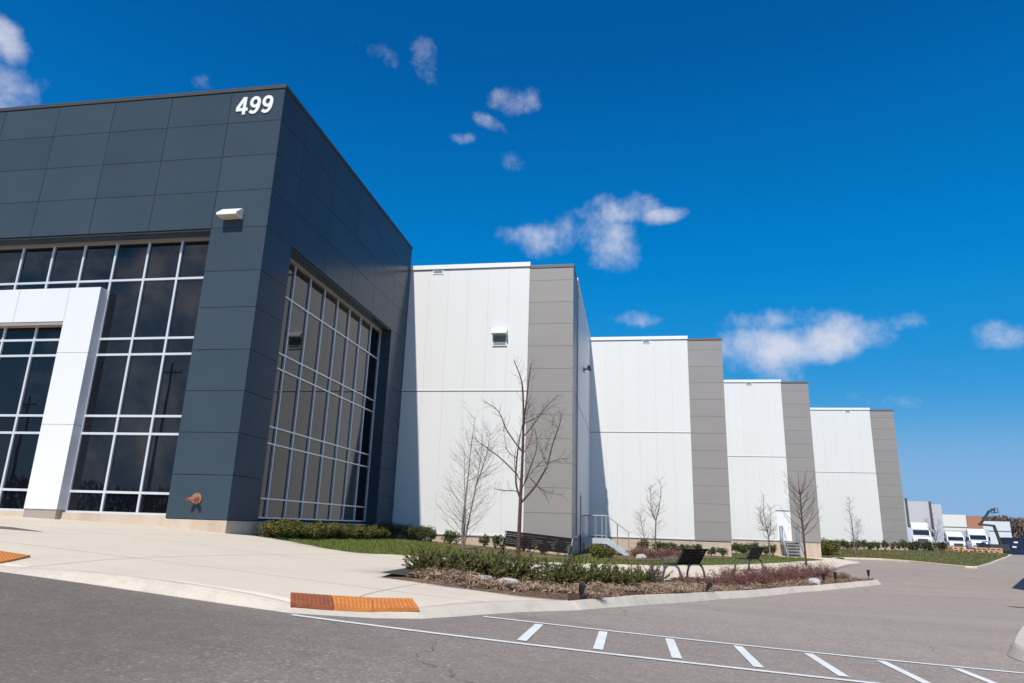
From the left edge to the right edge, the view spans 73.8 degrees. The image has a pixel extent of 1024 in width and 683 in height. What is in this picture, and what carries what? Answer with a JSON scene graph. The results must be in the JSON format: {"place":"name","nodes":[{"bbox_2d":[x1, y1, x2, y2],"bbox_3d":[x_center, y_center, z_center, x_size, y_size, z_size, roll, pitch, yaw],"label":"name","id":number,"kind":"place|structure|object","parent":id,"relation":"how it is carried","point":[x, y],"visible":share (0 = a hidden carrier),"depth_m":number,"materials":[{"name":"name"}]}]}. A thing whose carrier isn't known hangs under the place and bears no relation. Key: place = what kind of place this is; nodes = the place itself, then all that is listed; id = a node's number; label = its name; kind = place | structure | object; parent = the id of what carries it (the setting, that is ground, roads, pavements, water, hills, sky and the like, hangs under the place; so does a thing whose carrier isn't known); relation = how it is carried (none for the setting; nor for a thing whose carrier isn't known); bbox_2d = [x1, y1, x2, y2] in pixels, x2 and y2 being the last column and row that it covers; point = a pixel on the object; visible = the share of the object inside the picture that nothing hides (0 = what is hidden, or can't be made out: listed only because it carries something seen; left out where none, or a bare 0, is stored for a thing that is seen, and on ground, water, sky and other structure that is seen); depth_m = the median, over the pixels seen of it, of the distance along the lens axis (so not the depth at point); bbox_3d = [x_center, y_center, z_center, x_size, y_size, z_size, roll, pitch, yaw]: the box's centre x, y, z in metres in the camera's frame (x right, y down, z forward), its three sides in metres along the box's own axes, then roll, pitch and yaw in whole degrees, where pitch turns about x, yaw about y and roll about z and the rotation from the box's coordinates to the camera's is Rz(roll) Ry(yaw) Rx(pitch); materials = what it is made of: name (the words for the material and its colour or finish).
{"place":"outdoors","nodes":[
{"label":"outdoors","id":0,"kind":"place"},
{"bbox_2d":[0,516,856,608],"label":"pavement","id":1,"kind":"structure","parent":0,"point":[273,568],"depth_m":9.44,"materials":[{"name":"concrete"}]},
{"bbox_2d":[0,551,30,563],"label":"tactile plate","id":2,"kind":"object","parent":1,"relation":"on","point":[5,556],"visible":1,"depth_m":7.57,"materials":[{"name":"orange plastic"}]},
{"bbox_2d":[499,530,574,563],"bbox_3d":[0.735,6.454,21.208,2.260,0.877,0.754,2,-15,16],"label":"bench","id":3,"kind":"object","parent":1,"relation":"on","point":[507,540],"visible":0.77,"depth_m":21.41,"materials":[{"name":"metal"}]},
{"bbox_2d":[661,549,707,578],"bbox_3d":[5.207,6.690,20.531,0.754,0.877,1.810,-10,-19,37],"label":"bench","id":4,"kind":"object","parent":1,"relation":"on","point":[686,555],"visible":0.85,"depth_m":20.31,"materials":[{"name":"metal"}]},
{"bbox_2d":[733,547,764,571],"bbox_3d":[9.362,8.557,26.863,0.754,0.877,1.810,-9,-19,35],"label":"bench","id":5,"kind":"object","parent":1,"relation":"on","point":[755,556],"visible":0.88,"depth_m":26.57,"materials":[{"name":"metal"}]},
{"bbox_2d":[779,526,803,556],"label":"steel stairs","id":6,"kind":"structure","parent":1,"relation":"on","point":[797,542],"depth_m":49.40,"materials":[{"name":"grey metal"}]},
{"bbox_2d":[0,543,1023,682],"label":"road","id":7,"kind":"structure","parent":0,"point":[56,631],"depth_m":5.81,"materials":[{"name":"grey asphalt"}]},
{"bbox_2d":[0,565,580,618],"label":"kerb","id":8,"kind":"structure","parent":7,"relation":"on","point":[186,590],"depth_m":6.66,"materials":[{"name":"concrete"}]},
{"bbox_2d":[290,592,333,609],"bbox_3d":[-1.947,2.526,6.639,0.407,0.113,0.640,7,-16,-17],"label":"tactile plate","id":9,"kind":"object","parent":8,"relation":"on","point":[314,601],"visible":1,"depth_m":6.53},
{"bbox_2d":[332,595,372,611],"bbox_3d":[-1.571,2.607,6.788,0.415,0.100,0.628,6,-16,-15],"label":"tactile plate","id":10,"kind":"object","parent":8,"relation":"on","point":[351,603],"visible":1,"depth_m":6.70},
{"bbox_2d":[373,597,418,611],"bbox_3d":[-1.207,2.676,6.952,0.452,0.078,0.669,6,-16,-14],"label":"tactile plate","id":11,"kind":"object","parent":8,"relation":"on","point":[392,604],"visible":1,"depth_m":6.84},
{"bbox_2d":[517,624,542,640],"bbox_3d":[0.183,2.753,6.471,0.085,0.019,1.195,-1,-15,10],"label":"road marking","id":12,"kind":"object","parent":7,"relation":"on","point":[529,633],"visible":1,"depth_m":6.39,"materials":[{"name":"paint"}]},
{"bbox_2d":[292,614,876,682],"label":"road marking","id":13,"kind":"object","parent":7,"relation":"on","point":[590,651],"visible":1,"depth_m":5.65,"materials":[{"name":"paint"}]},
{"bbox_2d":[593,631,606,649],"bbox_3d":[0.830,2.782,6.365,0.085,0.019,1.192,-1,-15,10],"label":"road marking","id":14,"kind":"object","parent":7,"relation":"on","point":[600,640],"visible":1,"depth_m":6.28,"materials":[{"name":"paint"}]},
{"bbox_2d":[382,570,872,600],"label":"mulch","id":15,"kind":"object","parent":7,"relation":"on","point":[514,588],"visible":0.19,"depth_m":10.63,"materials":[{"name":"brown wood"}]},
{"bbox_2d":[381,568,421,575],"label":"bare soil","id":16,"kind":"structure","parent":15,"relation":"on","point":[404,571],"depth_m":10.25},
{"bbox_2d":[401,545,478,573],"bbox_3d":[-1.237,3.686,11.252,1.313,0.680,1.209,-1,-15,10],"label":"juniper shrub","id":17,"kind":"object","parent":15,"relation":"on","point":[431,560],"visible":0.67,"depth_m":11.13,"materials":[{"name":"green plant"}]},
{"bbox_2d":[451,544,517,578],"bbox_3d":[-0.393,3.823,11.620,1.400,0.707,1.346,8,-16,-20],"label":"juniper shrub","id":18,"kind":"object","parent":15,"relation":"on","point":[493,568],"visible":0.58,"depth_m":11.43,"materials":[{"name":"green plant"}]},
{"bbox_2d":[483,544,543,580],"bbox_3d":[-0.120,3.948,12.047,1.410,0.829,1.161,-1,-15,10],"label":"juniper shrub","id":19,"kind":"object","parent":15,"relation":"on","point":[521,568],"visible":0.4,"depth_m":11.88,"materials":[{"name":"green plant"}]},
{"bbox_2d":[469,358,571,559],"bbox_3d":[0.323,2.923,16.280,2.509,5.543,2.044,-1,-15,10],"label":"bare tree","id":20,"kind":"object","parent":15,"relation":"on","point":[520,490],"visible":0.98,"depth_m":16.23,"materials":[{"name":"brown plant"}]},
{"bbox_2d":[528,550,601,586],"bbox_3d":[0.863,4.001,11.771,1.351,0.719,1.316,10,-17,-27],"label":"juniper shrub","id":21,"kind":"object","parent":15,"relation":"on","point":[557,574],"visible":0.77,"depth_m":11.60,"materials":[{"name":"green plant"}]},
{"bbox_2d":[543,550,637,587],"bbox_3d":[1.368,4.157,12.350,1.332,0.759,1.442,15,-20,-41],"label":"juniper shrub","id":22,"kind":"object","parent":15,"relation":"on","point":[601,576],"visible":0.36,"depth_m":12.18,"materials":[{"name":"green plant"}]},
{"bbox_2d":[583,591,607,598],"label":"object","id":23,"kind":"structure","parent":15,"relation":"on","point":[593,595],"depth_m":9.61,"materials":[{"name":"beige stone"}]},
{"bbox_2d":[587,560,639,587],"bbox_3d":[1.845,4.374,12.661,1.223,0.616,1.240,11,-18,-30],"label":"juniper shrub","id":24,"kind":"object","parent":15,"relation":"on","point":[622,580],"visible":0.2,"depth_m":12.51,"materials":[{"name":"green plant"}]},
{"bbox_2d":[608,564,648,584],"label":"juniper shrub","id":25,"kind":"object","parent":15,"relation":"on","point":[640,578],"visible":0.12,"depth_m":13.81,"materials":[{"name":"green plant"}]},
{"bbox_2d":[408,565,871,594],"bbox_3d":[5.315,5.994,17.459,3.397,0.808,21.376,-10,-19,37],"label":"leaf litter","id":26,"kind":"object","parent":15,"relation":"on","point":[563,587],"visible":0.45,"depth_m":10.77,"materials":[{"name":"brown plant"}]},
{"bbox_2d":[625,557,674,583],"bbox_3d":[3.045,5.289,15.391,1.308,0.783,1.148,-1,-15,10],"label":"juniper shrub","id":27,"kind":"object","parent":15,"relation":"on","point":[651,578],"visible":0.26,"depth_m":15.30,"materials":[{"name":"green plant"}]},
{"bbox_2d":[636,546,671,583],"bbox_3d":[3.172,5.005,15.208,0.926,0.956,1.008,7,-16,-20],"label":"bare shrub","id":28,"kind":"object","parent":15,"relation":"on","point":[653,575],"visible":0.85,"depth_m":15.12,"materials":[{"name":"brown plant"}]},
{"bbox_2d":[670,571,695,584],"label":"barberry shrub","id":29,"kind":"object","parent":15,"relation":"on","point":[682,578],"visible":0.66,"depth_m":16.20,"materials":[{"name":"red plant"}]},
{"bbox_2d":[690,573,712,584],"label":"barberry shrub","id":30,"kind":"object","parent":15,"relation":"on","point":[701,580],"visible":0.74,"depth_m":16.80,"materials":[{"name":"red plant"}]},
{"bbox_2d":[703,573,732,585],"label":"barberry shrub","id":31,"kind":"object","parent":15,"relation":"on","point":[715,580],"visible":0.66,"depth_m":17.09,"materials":[{"name":"red plant"}]},
{"bbox_2d":[710,562,743,580],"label":"barberry shrub","id":32,"kind":"object","parent":15,"relation":"on","point":[732,570],"visible":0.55,"depth_m":19.42,"materials":[{"name":"red plant"}]},
{"bbox_2d":[729,572,750,585],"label":"barberry shrub","id":33,"kind":"object","parent":15,"relation":"on","point":[743,581],"visible":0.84,"depth_m":18.50,"materials":[{"name":"red plant"}]},
{"bbox_2d":[734,565,764,583],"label":"barberry shrub","id":34,"kind":"object","parent":15,"relation":"on","point":[752,578],"visible":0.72,"depth_m":19.27,"materials":[{"name":"red plant"}]},
{"bbox_2d":[748,567,779,585],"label":"barberry shrub","id":35,"kind":"object","parent":15,"relation":"on","point":[762,581],"visible":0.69,"depth_m":19.45,"materials":[{"name":"red plant"}]},
{"bbox_2d":[751,563,779,584],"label":"barberry shrub","id":36,"kind":"object","parent":15,"relation":"on","point":[768,575],"visible":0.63,"depth_m":20.21,"materials":[{"name":"red plant"}]},
{"bbox_2d":[769,566,797,581],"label":"barberry shrub","id":37,"kind":"object","parent":15,"relation":"on","point":[782,576],"visible":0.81,"depth_m":20.95,"materials":[{"name":"red plant"}]},
{"bbox_2d":[777,567,805,581],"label":"barberry shrub","id":38,"kind":"object","parent":15,"relation":"on","point":[791,576],"visible":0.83,"depth_m":21.68,"materials":[{"name":"red plant"}]},
{"bbox_2d":[788,565,816,578],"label":"barberry shrub","id":39,"kind":"object","parent":15,"relation":"on","point":[801,569],"visible":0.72,"depth_m":22.47,"materials":[{"name":"red plant"}]},
{"bbox_2d":[799,564,822,577],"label":"barberry shrub","id":40,"kind":"object","parent":15,"relation":"on","point":[817,573],"visible":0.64,"depth_m":23.03,"materials":[{"name":"red plant"}]},
{"bbox_2d":[665,638,681,658],"bbox_3d":[1.477,2.809,6.259,0.085,0.019,1.188,-1,-15,10],"label":"road marking","id":41,"kind":"object","parent":7,"relation":"on","point":[673,649],"visible":1,"depth_m":6.18,"materials":[{"name":"paint"}]},
{"bbox_2d":[571,577,881,609],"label":"kerb","id":42,"kind":"structure","parent":7,"relation":"on","point":[625,601],"depth_m":13.40,"materials":[{"name":"concrete"}]},
{"bbox_2d":[733,645,763,667],"bbox_3d":[2.124,2.834,6.154,0.085,0.020,1.185,-1,-15,10],"label":"road marking","id":43,"kind":"object","parent":7,"relation":"on","point":[749,657],"visible":1,"depth_m":6.09,"materials":[{"name":"paint"}]},
{"bbox_2d":[483,616,1023,672],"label":"road marking","id":44,"kind":"object","parent":7,"relation":"on","point":[759,646],"visible":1,"depth_m":6.78,"materials":[{"name":"paint"}]},
{"bbox_2d":[805,653,848,676],"bbox_3d":[2.771,2.858,6.050,0.085,0.019,1.182,-1,-15,10],"label":"road marking","id":45,"kind":"object","parent":7,"relation":"on","point":[827,665],"visible":1,"depth_m":5.97,"materials":[{"name":"paint"}]},
{"bbox_2d":[830,561,860,570],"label":"kerb","id":46,"kind":"structure","parent":7,"relation":"on","point":[846,565],"depth_m":35.60,"materials":[{"name":"concrete"}]},
{"bbox_2d":[877,660,929,682],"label":"road marking","id":47,"kind":"object","parent":7,"relation":"on","point":[915,677],"visible":1,"depth_m":5.91,"materials":[{"name":"paint"}]},
{"bbox_2d":[907,527,912,542],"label":"box trailer","id":48,"kind":"object","parent":7,"relation":"on","point":[910,534],"visible":0.02,"depth_m":97.25,"materials":[{"name":"metal"}]},
{"bbox_2d":[832,554,1011,568],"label":"kerb","id":49,"kind":"structure","parent":7,"relation":"on","point":[982,565],"depth_m":48.00,"materials":[{"name":"concrete"}]},
{"bbox_2d":[910,522,933,550],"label":"lorry cab","id":50,"kind":"object","parent":7,"relation":"on","point":[921,531],"visible":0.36,"depth_m":97.47,"materials":[{"name":"white paint"}]},
{"bbox_2d":[909,529,965,549],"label":"box trailer","id":51,"kind":"object","parent":7,"relation":"on","point":[940,532],"visible":0.09,"depth_m":102.02,"materials":[{"name":"metal"}]},
{"bbox_2d":[944,531,967,548],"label":"lorry cab","id":52,"kind":"object","parent":7,"relation":"on","point":[957,539],"visible":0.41,"depth_m":97.47,"materials":[{"name":"white paint"}]},
{"bbox_2d":[953,668,995,682],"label":"road marking","id":53,"kind":"object","parent":7,"relation":"on","point":[975,675],"visible":1,"depth_m":6.04,"materials":[{"name":"paint"}]},
{"bbox_2d":[966,529,990,548],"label":"lorry cab","id":54,"kind":"object","parent":7,"relation":"on","point":[975,537],"visible":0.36,"depth_m":93.28,"materials":[{"name":"white paint"}]},
{"bbox_2d":[978,508,1010,553],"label":"boom lift","id":55,"kind":"object","parent":7,"relation":"on","point":[1006,549],"visible":0.59,"depth_m":88.22,"materials":[{"name":"metal"}]},
{"bbox_2d":[998,537,1023,554],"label":"shipping container","id":56,"kind":"object","parent":7,"relation":"on","point":[1016,545],"visible":0.68,"depth_m":90.80,"materials":[{"name":"blue metal"}]},
{"bbox_2d":[1007,626,1023,661],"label":"kerb","id":57,"kind":"structure","parent":7,"relation":"on","point":[1016,650],"depth_m":7.53,"materials":[{"name":"concrete"}]},
{"bbox_2d":[0,0,1023,537],"label":"sky","id":58,"kind":"structure","parent":0,"point":[830,192],"materials":[{"name":"blue"}]},
{"bbox_2d":[255,534,823,564],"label":"lawn","id":59,"kind":"structure","parent":0,"point":[721,561],"depth_m":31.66,"materials":[{"name":"plant"}]},
{"bbox_2d":[255,520,293,538],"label":"yew shrub","id":60,"kind":"object","parent":59,"relation":"on","point":[273,527],"visible":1,"depth_m":17.97,"materials":[{"name":"green plant"}]},
{"bbox_2d":[267,518,300,538],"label":"yew shrub","id":61,"kind":"object","parent":59,"relation":"on","point":[295,527],"visible":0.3,"depth_m":18.74,"materials":[{"name":"green plant"}]},
{"bbox_2d":[288,519,312,537],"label":"yew shrub","id":62,"kind":"object","parent":59,"relation":"on","point":[303,528],"visible":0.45,"depth_m":19.34,"materials":[{"name":"green plant"}]},
{"bbox_2d":[296,525,321,538],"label":"yew shrub","id":63,"kind":"object","parent":59,"relation":"on","point":[315,533],"visible":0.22,"depth_m":19.95,"materials":[{"name":"green plant"}]},
{"bbox_2d":[305,523,328,538],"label":"yew shrub","id":64,"kind":"object","parent":59,"relation":"on","point":[323,530],"visible":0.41,"depth_m":20.68,"materials":[{"name":"green plant"}]},
{"bbox_2d":[310,521,342,537],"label":"yew shrub","id":65,"kind":"object","parent":59,"relation":"on","point":[335,527],"visible":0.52,"depth_m":21.46,"materials":[{"name":"green plant"}]},
{"bbox_2d":[324,524,348,538],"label":"yew shrub","id":66,"kind":"object","parent":59,"relation":"on","point":[343,534],"visible":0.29,"depth_m":21.86,"materials":[{"name":"green plant"}]},
{"bbox_2d":[342,523,358,538],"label":"yew shrub","id":67,"kind":"object","parent":59,"relation":"on","point":[353,533],"visible":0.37,"depth_m":22.66,"materials":[{"name":"green plant"}]},
{"bbox_2d":[348,524,367,537],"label":"yew shrub","id":68,"kind":"object","parent":59,"relation":"on","point":[362,531],"visible":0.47,"depth_m":23.12,"materials":[{"name":"green plant"}]},
{"bbox_2d":[370,526,385,538],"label":"yew shrub","id":69,"kind":"object","parent":59,"relation":"on","point":[381,531],"visible":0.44,"depth_m":25.19,"materials":[{"name":"green plant"}]},
{"bbox_2d":[379,520,398,537],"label":"yew shrub","id":70,"kind":"object","parent":59,"relation":"on","point":[390,527],"visible":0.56,"depth_m":26.79,"materials":[{"name":"green plant"}]},
{"bbox_2d":[390,523,405,537],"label":"yew shrub","id":71,"kind":"object","parent":59,"relation":"on","point":[400,529],"visible":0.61,"depth_m":27.44,"materials":[{"name":"green plant"}]},
{"bbox_2d":[402,524,424,539],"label":"yew shrub","id":72,"kind":"object","parent":59,"relation":"on","point":[410,531],"visible":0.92,"depth_m":27.85,"materials":[{"name":"green plant"}]},
{"bbox_2d":[412,525,435,540],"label":"yew shrub","id":73,"kind":"object","parent":59,"relation":"on","point":[424,532],"visible":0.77,"depth_m":28.14,"materials":[{"name":"green plant"}]},
{"bbox_2d":[423,541,566,558],"bbox_3d":[-1.260,7.873,25.769,6.400,0.419,5.700,-1,-15,10],"label":"mulch strip","id":74,"kind":"object","parent":59,"relation":"on","point":[496,550],"visible":0.48,"depth_m":25.95,"materials":[{"name":"brown wood"}]},
{"bbox_2d":[426,530,436,541],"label":"foundation shrub","id":75,"kind":"object","parent":74,"relation":"on","point":[430,534],"visible":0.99,"depth_m":27.91,"materials":[{"name":"green plant"}]},
{"bbox_2d":[441,529,460,543],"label":"foundation shrub","id":76,"kind":"object","parent":74,"relation":"on","point":[450,536],"visible":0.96,"depth_m":27.92,"materials":[{"name":"green plant"}]},
{"bbox_2d":[434,400,511,549],"bbox_3d":[-1.432,4.819,24.831,2.912,5.523,3.623,6,-16,-14],"label":"bare tree","id":77,"kind":"object","parent":74,"relation":"on","point":[463,533],"visible":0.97,"depth_m":24.49,"materials":[{"name":"grey wood"}]},
{"bbox_2d":[478,533,489,546],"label":"foundation shrub","id":78,"kind":"object","parent":74,"relation":"on","point":[485,540],"visible":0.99,"depth_m":27.88,"materials":[{"name":"green plant"}]},
{"bbox_2d":[492,534,502,547],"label":"foundation shrub","id":79,"kind":"object","parent":74,"relation":"on","point":[495,539],"visible":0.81,"depth_m":27.47,"materials":[{"name":"green plant"}]},
{"bbox_2d":[581,515,631,555],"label":"steel stairs","id":80,"kind":"structure","parent":59,"relation":"on","point":[604,541],"depth_m":32.78,"materials":[{"name":"grey metal"}]},
{"bbox_2d":[576,549,731,559],"bbox_3d":[7.554,10.604,33.703,7.980,0.214,12.350,-1,-15,10],"label":"mulch strip","id":81,"kind":"object","parent":59,"relation":"on","point":[630,558],"visible":0.31,"depth_m":31.89,"materials":[{"name":"brown wood"}]},
{"bbox_2d":[589,543,606,557],"bbox_3d":[3.630,8.877,28.927,0.690,0.634,0.868,-5,-17,24],"label":"rounded yew","id":82,"kind":"object","parent":81,"relation":"on","point":[596,549],"visible":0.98,"depth_m":28.72,"materials":[{"name":"green plant"}]},
{"bbox_2d":[600,546,616,557],"bbox_3d":[4.162,9.058,29.322,0.750,0.555,0.783,9,-17,-25],"label":"rounded yew","id":83,"kind":"object","parent":81,"relation":"on","point":[611,551],"visible":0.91,"depth_m":29.20,"materials":[{"name":"green plant"}]},
{"bbox_2d":[632,474,665,551],"bbox_3d":[6.916,8.762,34.498,1.209,4.172,1.850,15,-20,-41],"label":"bare tree","id":84,"kind":"object","parent":81,"relation":"on","point":[655,519],"visible":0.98,"depth_m":34.40,"materials":[{"name":"brown plant"}]},
{"bbox_2d":[640,549,660,558],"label":"red shrub","id":85,"kind":"object","parent":81,"relation":"on","point":[647,554],"visible":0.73,"depth_m":31.42,"materials":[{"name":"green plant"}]},
{"bbox_2d":[756,491,776,556],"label":"bare tree","id":86,"kind":"object","parent":59,"relation":"on","point":[769,534],"visible":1,"depth_m":45.28,"materials":[{"name":"brown wood"}]},
{"bbox_2d":[778,468,821,565],"bbox_3d":[14.130,8.476,33.010,1.985,4.716,2.157,7,-16,-19],"label":"bare tree","id":87,"kind":"object","parent":59,"relation":"on","point":[800,506],"visible":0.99,"depth_m":33.12,"materials":[{"name":"brown plant"}]},
{"bbox_2d":[821,549,1008,565],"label":"lawn","id":88,"kind":"structure","parent":0,"point":[972,557],"depth_m":53.23,"materials":[{"name":"plant"}]},
{"bbox_2d":[821,542,833,555],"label":"rounded yew","id":89,"kind":"object","parent":88,"relation":"on","point":[826,547],"visible":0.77,"depth_m":52.43,"materials":[{"name":"green plant"}]},
{"bbox_2d":[823,539,840,554],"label":"rounded yew","id":90,"kind":"object","parent":88,"relation":"on","point":[835,545],"visible":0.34,"depth_m":53.49,"materials":[{"name":"green plant"}]},
{"bbox_2d":[843,496,863,553],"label":"bare tree","id":91,"kind":"object","parent":88,"relation":"on","point":[854,542],"visible":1,"depth_m":55.30,"materials":[{"name":"brown wood"}]},
{"bbox_2d":[923,515,942,549],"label":"bare tree","id":92,"kind":"object","parent":88,"relation":"on","point":[935,532],"visible":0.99,"depth_m":63.92,"materials":[{"name":"brown plant"}]},
{"bbox_2d":[904,498,943,549],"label":"distant warehouse","id":93,"kind":"structure","parent":0,"point":[918,511],"depth_m":116.46,"materials":[{"name":"white metal"}]},
{"bbox_2d":[942,514,1011,543],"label":"distant warehouse","id":94,"kind":"structure","parent":0,"point":[957,522],"depth_m":176.34,"materials":[{"name":"white metal"}]},
{"bbox_3d":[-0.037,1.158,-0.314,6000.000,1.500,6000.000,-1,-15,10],"label":"ground","id":95,"kind":"structure","parent":0,"visible":0},
{"bbox_2d":[0,84,412,535],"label":"office building","id":96,"kind":"structure","parent":95,"relation":"on","point":[204,296],"depth_m":20.48,"materials":[{"name":"grey metal"}]},
{"bbox_2d":[0,236,209,514],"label":"window","id":97,"kind":"structure","parent":96,"relation":"in","point":[126,451],"depth_m":19.77,"materials":[{"name":"black glass"}]},
{"bbox_2d":[258,258,381,521],"bbox_3d":[-6.602,2.231,24.352,0.150,8.042,9.140,-1,-15,10],"label":"window","id":98,"kind":"structure","parent":96,"relation":"in","point":[319,446],"depth_m":23.85,"materials":[{"name":"grey glass"}]},
{"bbox_2d":[391,262,908,557],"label":"warehouse","id":99,"kind":"structure","parent":95,"relation":"on","point":[639,414],"depth_m":39.85,"materials":[{"name":"grey metal"}]},
{"bbox_2d":[776,510,791,540],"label":"door","id":100,"kind":"structure","parent":99,"relation":"in","point":[781,519],"depth_m":50.90,"materials":[{"name":"metal"}]},
{"bbox_2d":[976,515,1023,537],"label":"woodland","id":101,"kind":"object","parent":95,"relation":"on","point":[1017,526],"visible":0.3,"depth_m":265.31,"materials":[{"name":"brown plant"}]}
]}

